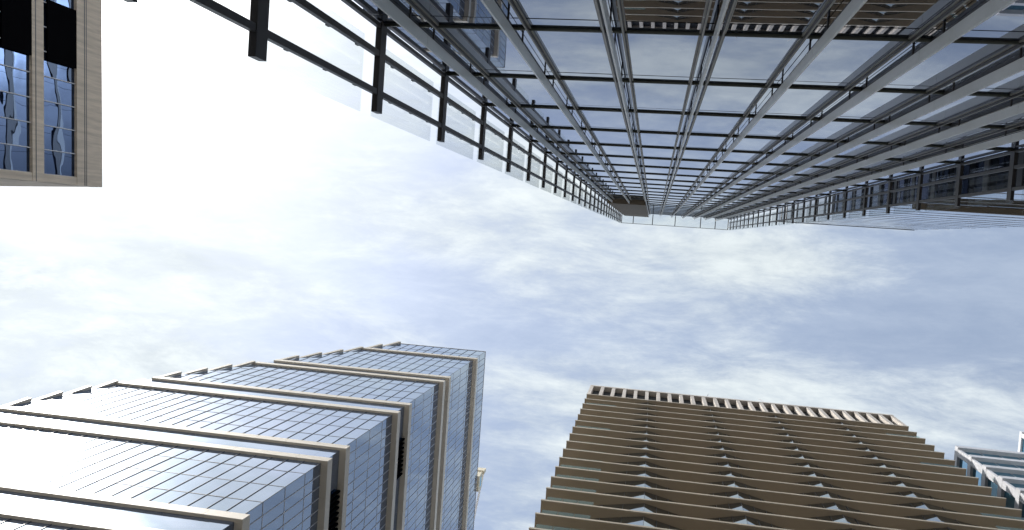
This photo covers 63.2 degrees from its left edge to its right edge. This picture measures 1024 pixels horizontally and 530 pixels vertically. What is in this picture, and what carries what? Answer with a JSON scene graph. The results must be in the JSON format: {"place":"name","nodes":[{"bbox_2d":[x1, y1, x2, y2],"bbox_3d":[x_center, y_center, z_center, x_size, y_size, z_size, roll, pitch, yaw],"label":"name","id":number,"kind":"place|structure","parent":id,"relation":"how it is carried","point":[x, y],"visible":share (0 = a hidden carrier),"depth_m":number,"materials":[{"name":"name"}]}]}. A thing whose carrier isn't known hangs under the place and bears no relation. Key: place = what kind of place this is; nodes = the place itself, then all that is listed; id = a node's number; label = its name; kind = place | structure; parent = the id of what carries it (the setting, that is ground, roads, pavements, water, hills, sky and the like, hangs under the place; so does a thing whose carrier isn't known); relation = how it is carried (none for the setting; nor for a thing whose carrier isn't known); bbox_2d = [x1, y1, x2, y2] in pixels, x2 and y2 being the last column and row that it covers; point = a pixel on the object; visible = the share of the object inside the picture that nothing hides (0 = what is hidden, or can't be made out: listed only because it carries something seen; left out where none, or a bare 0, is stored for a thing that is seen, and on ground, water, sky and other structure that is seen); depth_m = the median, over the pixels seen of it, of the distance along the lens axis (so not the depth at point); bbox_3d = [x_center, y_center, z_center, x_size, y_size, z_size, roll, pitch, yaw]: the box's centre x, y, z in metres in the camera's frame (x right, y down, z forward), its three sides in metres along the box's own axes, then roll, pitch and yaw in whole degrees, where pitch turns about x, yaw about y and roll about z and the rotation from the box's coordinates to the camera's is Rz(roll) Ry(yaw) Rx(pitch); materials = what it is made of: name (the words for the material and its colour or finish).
{"place":"outdoors","nodes":[
{"label":"outdoors","id":0,"kind":"place"},
{"bbox_2d":[0,0,1023,529],"label":"sky","id":1,"kind":"structure","parent":0,"point":[245,208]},
{"bbox_2d":[529,385,1023,529],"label":"balcony tower","id":2,"kind":"structure","parent":0,"point":[633,459],"depth_m":72.34,"materials":[{"name":"beige concrete"}]},
{"bbox_2d":[775,148,1023,230],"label":"pale glass building","id":3,"kind":"structure","parent":0,"point":[996,210],"depth_m":59.34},
{"bbox_2d":[954,445,1023,519],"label":"teal tower","id":4,"kind":"structure","parent":0,"point":[1000,473],"depth_m":86.08,"materials":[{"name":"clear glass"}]},
{"bbox_2d":[1018,431,1023,451],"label":"teal tower","id":5,"kind":"structure","parent":0,"point":[1021,442],"depth_m":156.42,"materials":[{"name":"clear glass"}]},
{"bbox_3d":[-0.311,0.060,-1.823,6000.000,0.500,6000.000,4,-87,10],"label":"ground","id":6,"kind":"structure","parent":0,"visible":0},
{"bbox_2d":[0,0,101,186],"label":"stone building","id":7,"kind":"structure","parent":6,"relation":"on","point":[50,93],"depth_m":55.88,"materials":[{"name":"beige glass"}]},
{"bbox_2d":[0,341,485,529],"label":"banded glass tower","id":8,"kind":"structure","parent":6,"relation":"on","point":[382,437],"depth_m":90.91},
{"bbox_2d":[474,467,485,520],"bbox_3d":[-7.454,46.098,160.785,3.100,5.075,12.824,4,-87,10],"label":"distant high-rise building","id":9,"kind":"structure","parent":6,"relation":"on","point":[481,473],"depth_m":161.01,"materials":[{"name":"beige concrete"}]},
{"bbox_2d":[123,0,1023,229],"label":"glass fin tower","id":10,"kind":"structure","parent":6,"relation":"on","point":[721,109],"depth_m":15.99,"materials":[{"name":"metal"}]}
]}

